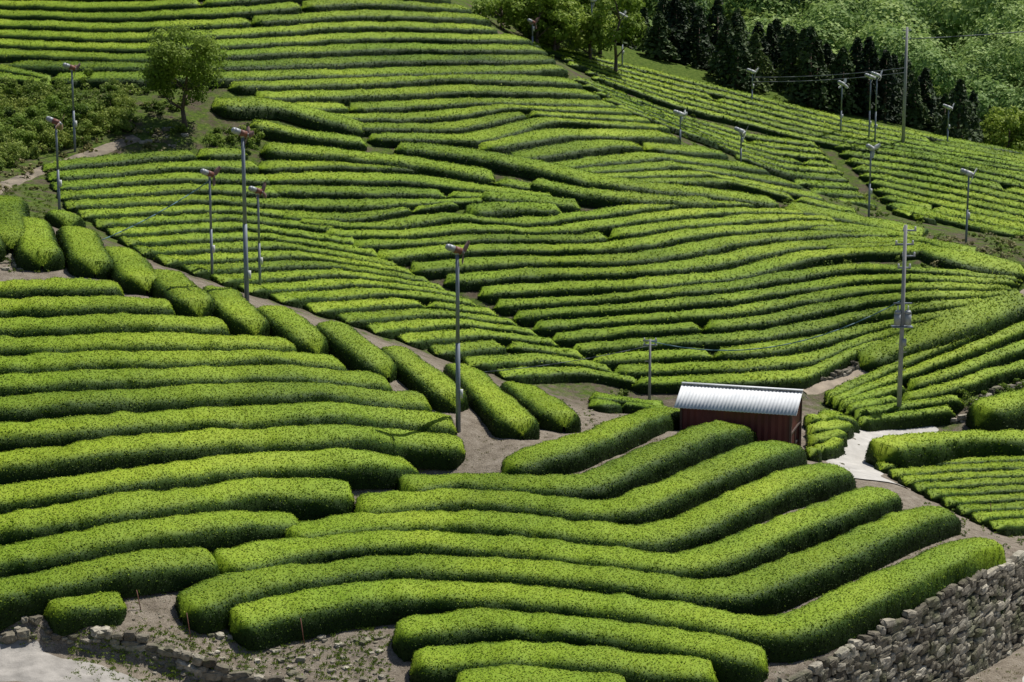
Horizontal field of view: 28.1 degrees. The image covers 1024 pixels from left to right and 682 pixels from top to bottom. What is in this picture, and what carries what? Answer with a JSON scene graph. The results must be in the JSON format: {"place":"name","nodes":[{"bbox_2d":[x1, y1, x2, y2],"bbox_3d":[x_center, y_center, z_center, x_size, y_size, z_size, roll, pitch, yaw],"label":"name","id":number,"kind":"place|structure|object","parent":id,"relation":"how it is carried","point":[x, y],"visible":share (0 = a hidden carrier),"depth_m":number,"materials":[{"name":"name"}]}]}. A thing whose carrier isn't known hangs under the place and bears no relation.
{"place":"outdoors","nodes":[
{"label":"outdoors","id":0,"kind":"place"},
{"bbox_2d":[0,135,140,193],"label":"dirt path","id":1,"kind":"structure","parent":0,"point":[106,148],"depth_m":118.09,"materials":[{"name":"beige soil"}]},
{"bbox_2d":[0,639,143,681],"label":"concrete road","id":2,"kind":"structure","parent":0,"point":[32,661],"depth_m":66.28,"materials":[{"name":"grey concrete"}]},
{"bbox_2d":[0,0,1023,681],"bbox_3d":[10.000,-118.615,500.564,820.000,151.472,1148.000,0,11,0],"label":"hillside ground","id":3,"kind":"structure","parent":0,"point":[202,118],"depth_m":96.05,"materials":[{"name":"soil"}]},
{"bbox_2d":[0,64,51,88],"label":"tea hedge rows","id":4,"kind":"object","parent":3,"relation":"on","point":[19,75],"visible":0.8,"depth_m":129.84,"materials":[{"name":"green plant"}]},
{"bbox_2d":[0,68,109,142],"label":"hillside bush","id":5,"kind":"object","parent":3,"relation":"on","point":[51,102],"visible":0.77,"depth_m":121.29,"materials":[{"name":"green plant"}]},
{"bbox_2d":[46,114,64,209],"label":"frost protection fan","id":6,"kind":"object","parent":3,"relation":"on","point":[57,123],"visible":0.94,"depth_m":104.05},
{"bbox_2d":[0,75,142,170],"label":"hillside scrub","id":7,"kind":"object","parent":3,"relation":"on","point":[45,135],"visible":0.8,"depth_m":121.46,"materials":[{"name":"green plant"}]},
{"bbox_2d":[63,63,79,151],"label":"frost protection fan","id":8,"kind":"object","parent":3,"relation":"on","point":[72,68],"visible":0.94,"depth_m":117.74},
{"bbox_2d":[0,101,164,191],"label":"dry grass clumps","id":9,"kind":"object","parent":3,"relation":"on","point":[90,148],"visible":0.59,"depth_m":117.89,"materials":[{"name":"green plant"}]},
{"bbox_2d":[43,590,126,635],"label":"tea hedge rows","id":10,"kind":"object","parent":3,"relation":"on","point":[64,616],"visible":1,"depth_m":67.99,"materials":[{"name":"green plant"}]},
{"bbox_2d":[100,85,118,106],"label":"round shrub","id":11,"kind":"object","parent":3,"relation":"on","point":[109,88],"visible":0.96,"depth_m":123.58,"materials":[{"name":"green plant"}]},
{"bbox_2d":[109,81,189,136],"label":"hillside scrub","id":12,"kind":"object","parent":3,"relation":"on","point":[160,105],"visible":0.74,"depth_m":124.15,"materials":[{"name":"green plant"}]},
{"bbox_2d":[139,19,230,128],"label":"broadleaf tree","id":13,"kind":"object","parent":3,"relation":"on","point":[166,66],"visible":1,"depth_m":121.67,"materials":[{"name":"green plant"}]},
{"bbox_2d":[105,629,295,681],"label":"stone retaining wall","id":14,"kind":"structure","parent":3,"relation":"on","point":[132,640],"depth_m":67.52,"materials":[{"name":"grey stone"}]},
{"bbox_2d":[200,166,220,274],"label":"frost protection fan","id":15,"kind":"object","parent":3,"relation":"on","point":[209,174],"visible":0.97,"depth_m":99.66},
{"bbox_2d":[102,181,208,239],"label":"power line","id":16,"kind":"object","parent":15,"relation":"attached to","point":[156,213],"visible":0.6,"depth_m":97.23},
{"bbox_2d":[0,276,465,630],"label":"tea hedge rows","id":17,"kind":"object","parent":3,"relation":"on","point":[152,445],"visible":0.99,"depth_m":78.71,"materials":[{"name":"green plant"}]},
{"bbox_2d":[203,119,265,149],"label":"azalea shrub","id":18,"kind":"object","parent":3,"relation":"on","point":[248,144],"visible":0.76,"depth_m":122.57,"materials":[{"name":"green plant"}]},
{"bbox_2d":[231,126,253,300],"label":"frost protection fan","id":19,"kind":"object","parent":3,"relation":"on","point":[243,134],"visible":0.98,"depth_m":89.96},
{"bbox_2d":[248,182,266,284],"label":"frost protection fan","id":20,"kind":"object","parent":3,"relation":"on","point":[258,191],"visible":0.94,"depth_m":102.83},
{"bbox_2d":[0,0,567,88],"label":"tea hedge rows","id":21,"kind":"object","parent":3,"relation":"on","point":[104,40],"visible":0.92,"depth_m":142.27,"materials":[{"name":"green plant"}]},
{"bbox_2d":[0,195,581,439],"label":"tea hedge rows","id":22,"kind":"object","parent":3,"relation":"on","point":[75,246],"visible":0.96,"depth_m":88.31,"materials":[{"name":"green plant"}]},
{"bbox_2d":[41,147,636,389],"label":"tea hedge rows","id":23,"kind":"object","parent":3,"relation":"on","point":[316,269],"visible":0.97,"depth_m":108.13,"materials":[{"name":"green plant"}]},
{"bbox_2d":[257,159,551,222],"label":"tea hedge rows","id":24,"kind":"object","parent":3,"relation":"on","point":[344,191],"visible":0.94,"depth_m":118.79,"materials":[{"name":"green plant"}]},
{"bbox_2d":[228,73,671,148],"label":"tea hedge rows","id":25,"kind":"object","parent":3,"relation":"on","point":[470,110],"visible":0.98,"depth_m":132.95,"materials":[{"name":"green plant"}]},
{"bbox_2d":[445,240,469,432],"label":"frost protection fan","id":26,"kind":"object","parent":3,"relation":"on","point":[457,250],"visible":0.96,"depth_m":84.12},
{"bbox_2d":[211,96,779,218],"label":"tea hedge rows","id":27,"kind":"object","parent":3,"relation":"on","point":[567,188],"visible":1,"depth_m":122.75,"materials":[{"name":"green plant"}]},
{"bbox_2d":[0,127,1005,681],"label":"scattered rocks","id":28,"kind":"object","parent":3,"relation":"on","point":[22,633],"visible":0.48,"depth_m":67.97,"materials":[{"name":"stone"}]},
{"bbox_2d":[0,182,1021,681],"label":"grass tufts","id":29,"kind":"object","parent":3,"relation":"on","point":[172,668],"visible":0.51,"depth_m":68.42,"materials":[{"name":"green plant"}]},
{"bbox_2d":[527,17,538,41],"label":"frost protection fan","id":30,"kind":"object","parent":3,"relation":"on","point":[532,23],"visible":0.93,"depth_m":162.18},
{"bbox_2d":[136,503,991,644],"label":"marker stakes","id":31,"kind":"object","parent":3,"relation":"on","point":[300,618],"visible":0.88,"depth_m":69.24,"materials":[{"name":"paint"}]},
{"bbox_2d":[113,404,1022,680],"bbox_3d":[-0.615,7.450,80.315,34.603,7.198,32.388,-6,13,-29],"label":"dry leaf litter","id":32,"kind":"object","parent":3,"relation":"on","point":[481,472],"visible":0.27,"depth_m":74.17,"materials":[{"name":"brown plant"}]},
{"bbox_2d":[174,407,1006,681],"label":"tea hedge rows","id":33,"kind":"object","parent":3,"relation":"on","point":[670,559],"visible":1,"depth_m":73.14,"materials":[{"name":"green plant"}]},
{"bbox_2d":[589,0,596,50],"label":"frost protection fan","id":34,"kind":"object","parent":3,"relation":"on","point":[591,10],"visible":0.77,"depth_m":170.04},
{"bbox_2d":[484,43,724,152],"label":"path weeds","id":35,"kind":"object","parent":3,"relation":"on","point":[687,66],"visible":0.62,"depth_m":148.36,"materials":[{"name":"green plant"}]},
{"bbox_2d":[591,389,629,399],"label":"roadside weeds","id":36,"kind":"object","parent":3,"relation":"on","point":[625,392],"visible":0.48,"depth_m":102.28,"materials":[{"name":"green plant"}]},
{"bbox_2d":[300,200,931,303],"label":"tea hedge rows","id":37,"kind":"object","parent":3,"relation":"on","point":[642,246],"visible":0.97,"depth_m":114.31,"materials":[{"name":"green plant"}]},
{"bbox_2d":[619,10,626,67],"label":"frost protection fan","id":38,"kind":"object","parent":3,"relation":"on","point":[622,15],"visible":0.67,"depth_m":169.45},
{"bbox_2d":[587,391,666,413],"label":"tea hedge rows","id":39,"kind":"object","parent":3,"relation":"on","point":[618,404],"visible":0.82,"depth_m":98.22,"materials":[{"name":"green plant"}]},
{"bbox_2d":[643,338,656,399],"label":"utility pole","id":40,"kind":"object","parent":3,"relation":"on","point":[649,372],"visible":0.87,"depth_m":101.14,"materials":[{"name":"concrete"}]},
{"bbox_2d":[486,345,648,371],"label":"power line","id":41,"kind":"object","parent":40,"relation":"attached to","point":[567,361],"visible":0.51,"depth_m":99.60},
{"bbox_2d":[477,127,856,213],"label":"tea hedge rows","id":42,"kind":"object","parent":3,"relation":"on","point":[658,156],"visible":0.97,"depth_m":127.97,"materials":[{"name":"green plant"}]},
{"bbox_2d":[673,109,686,141],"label":"frost protection fan","id":43,"kind":"object","parent":3,"relation":"on","point":[680,114],"visible":0.94,"depth_m":135.85},
{"bbox_2d":[572,76,876,210],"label":"tea hedge rows","id":44,"kind":"object","parent":3,"relation":"on","point":[814,170],"visible":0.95,"depth_m":155.73,"materials":[{"name":"green plant"}]},
{"bbox_2d":[674,382,807,445],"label":"tea shed","id":45,"kind":"structure","parent":3,"relation":"on","point":[767,413],"depth_m":89.72,"materials":[{"name":"metal"}]},
{"bbox_2d":[734,125,748,161],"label":"frost protection fan","id":46,"kind":"object","parent":3,"relation":"on","point":[740,131],"visible":0.96,"depth_m":139.22},
{"bbox_2d":[469,0,1023,150],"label":"spring broadleaf grove","id":47,"kind":"object","parent":3,"relation":"on","point":[558,22],"visible":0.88,"depth_m":166.93,"materials":[{"name":"green plant"}]},
{"bbox_2d":[747,67,758,99],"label":"frost protection fan","id":48,"kind":"object","parent":3,"relation":"on","point":[751,71],"visible":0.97,"depth_m":170.18},
{"bbox_2d":[492,262,1022,394],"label":"tea hedge rows","id":49,"kind":"object","parent":3,"relation":"on","point":[775,308],"visible":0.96,"depth_m":107.58,"materials":[{"name":"green plant"}]},
{"bbox_2d":[524,38,1023,174],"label":"tea hedge rows","id":50,"kind":"object","parent":3,"relation":"on","point":[735,108],"visible":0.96,"depth_m":166.27,"materials":[{"name":"green plant"}]},
{"bbox_2d":[586,0,983,142],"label":"cedar grove","id":51,"kind":"object","parent":3,"relation":"on","point":[679,31],"visible":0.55,"depth_m":177.09,"materials":[{"name":"green plant"}]},
{"bbox_2d":[577,55,1005,151],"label":"path weeds","id":52,"kind":"object","parent":3,"relation":"on","point":[773,97],"visible":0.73,"depth_m":174.67,"materials":[{"name":"green plant"}]},
{"bbox_2d":[630,0,1023,139],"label":"distant forest","id":53,"kind":"object","parent":3,"relation":"on","point":[883,24],"visible":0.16,"depth_m":345.82,"materials":[{"name":"green plant"}]},
{"bbox_2d":[802,409,860,461],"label":"tea hedge rows","id":54,"kind":"object","parent":3,"relation":"on","point":[829,433],"visible":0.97,"depth_m":92.57,"materials":[{"name":"green plant"}]},
{"bbox_2d":[820,361,859,380],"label":"stone terrace wall","id":55,"kind":"structure","parent":3,"relation":"on","point":[847,371],"depth_m":104.58,"materials":[{"name":"grey stone"}]},
{"bbox_2d":[837,78,847,131],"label":"frost protection fan","id":56,"kind":"object","parent":3,"relation":"on","point":[842,84],"visible":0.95,"depth_m":166.04},
{"bbox_2d":[865,73,875,137],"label":"frost protection fan","id":57,"kind":"object","parent":3,"relation":"on","point":[870,76],"visible":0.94,"depth_m":164.80},
{"bbox_2d":[866,143,880,216],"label":"frost protection fan","id":58,"kind":"object","parent":3,"relation":"on","point":[871,148],"visible":0.95,"depth_m":126.00},
{"bbox_2d":[871,70,882,141],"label":"frost protection fan","id":59,"kind":"object","parent":3,"relation":"on","point":[877,75],"visible":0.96,"depth_m":164.03},
{"bbox_2d":[774,188,1023,267],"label":"ridge weeds","id":60,"kind":"object","parent":3,"relation":"on","point":[935,236],"visible":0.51,"depth_m":123.17,"materials":[{"name":"green plant"}]},
{"bbox_2d":[776,550,1023,681],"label":"stone retaining wall","id":61,"kind":"structure","parent":3,"relation":"on","point":[975,633],"depth_m":73.23,"materials":[{"name":"grey stone"}]},
{"bbox_2d":[784,201,1023,281],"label":"tea hedge rows","id":62,"kind":"object","parent":3,"relation":"on","point":[949,255],"visible":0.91,"depth_m":115.71,"materials":[{"name":"green plant"}]},
{"bbox_2d":[891,225,916,406],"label":"utility pole","id":63,"kind":"object","parent":3,"relation":"on","point":[902,318],"visible":0.97,"depth_m":100.02,"materials":[{"name":"concrete"}]},
{"bbox_2d":[651,300,900,350],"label":"power line","id":64,"kind":"object","parent":63,"relation":"attached to","point":[777,345],"visible":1,"depth_m":100.74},
{"bbox_2d":[900,27,910,142],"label":"utility pole","id":65,"kind":"object","parent":3,"relation":"on","point":[904,95],"visible":0.91,"depth_m":164.42,"materials":[{"name":"concrete"}]},
{"bbox_2d":[715,68,903,77],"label":"power line","id":66,"kind":"object","parent":65,"relation":"attached to","point":[823,75],"visible":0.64,"depth_m":169.51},
{"bbox_2d":[750,72,903,81],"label":"power line","id":67,"kind":"object","parent":65,"relation":"attached to","point":[822,80],"visible":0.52,"depth_m":170.02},
{"bbox_2d":[909,31,1023,39],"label":"power line","id":68,"kind":"object","parent":65,"relation":"attached to","point":[966,35],"visible":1,"depth_m":166.21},
{"bbox_2d":[852,395,964,431],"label":"tea hedge rows","id":69,"kind":"object","parent":3,"relation":"on","point":[942,410],"visible":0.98,"depth_m":100.44,"materials":[{"name":"green plant"}]},
{"bbox_2d":[823,320,1023,415],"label":"tea hedge rows","id":70,"kind":"object","parent":3,"relation":"on","point":[986,363],"visible":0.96,"depth_m":104.28,"materials":[{"name":"green plant"}]},
{"bbox_2d":[833,142,1023,238],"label":"tea hedge rows","id":71,"kind":"object","parent":3,"relation":"on","point":[902,187],"visible":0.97,"depth_m":153.45,"materials":[{"name":"green plant"}]},
{"bbox_2d":[857,288,1023,371],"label":"tea hedge rows","id":72,"kind":"object","parent":3,"relation":"on","point":[993,314],"visible":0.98,"depth_m":106.79,"materials":[{"name":"green plant"}]},
{"bbox_2d":[864,388,1023,467],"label":"tea hedge rows","id":73,"kind":"object","parent":3,"relation":"on","point":[997,420],"visible":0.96,"depth_m":93.54,"materials":[{"name":"green plant"}]},
{"bbox_2d":[873,454,1023,536],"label":"tea hedge rows","id":74,"kind":"object","parent":3,"relation":"on","point":[971,489],"visible":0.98,"depth_m":88.58,"materials":[{"name":"green plant"}]},
{"bbox_2d":[942,102,954,141],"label":"frost protection fan","id":75,"kind":"object","parent":3,"relation":"on","point":[948,107],"visible":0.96,"depth_m":166.63},
{"bbox_2d":[950,414,966,422],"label":"stone terrace wall","id":76,"kind":"structure","parent":3,"relation":"on","point":[961,417],"depth_m":100.78,"materials":[{"name":"grey stone"}]},
{"bbox_2d":[960,168,976,242],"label":"frost protection fan","id":77,"kind":"object","parent":3,"relation":"on","point":[968,173],"visible":0.96,"depth_m":118.61},
{"bbox_2d":[918,232,1023,266],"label":"dry grass clumps","id":78,"kind":"object","parent":3,"relation":"on","point":[1011,244],"visible":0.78,"depth_m":116.09,"materials":[{"name":"green plant"}]},
{"bbox_2d":[951,508,1023,548],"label":"roadside weeds","id":79,"kind":"object","parent":3,"relation":"on","point":[964,521],"visible":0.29,"depth_m":81.06,"materials":[{"name":"green plant"}]},
{"bbox_2d":[957,378,1023,406],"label":"roadside weeds","id":80,"kind":"object","parent":3,"relation":"on","point":[983,392],"visible":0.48,"depth_m":103.44,"materials":[{"name":"green plant"}]},
{"bbox_2d":[968,381,1023,404],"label":"stone terrace wall","id":81,"kind":"structure","parent":3,"relation":"on","point":[993,390],"depth_m":103.73,"materials":[{"name":"grey stone"}]},
{"bbox_2d":[826,426,938,489],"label":"farm road","id":82,"kind":"structure","parent":0,"point":[853,460],"depth_m":92.31,"materials":[{"name":"concrete"}]},
{"bbox_2d":[803,289,1023,394],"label":"dirt path","id":83,"kind":"structure","parent":0,"point":[820,387],"depth_m":103.53,"materials":[{"name":"beige soil"}]}
]}

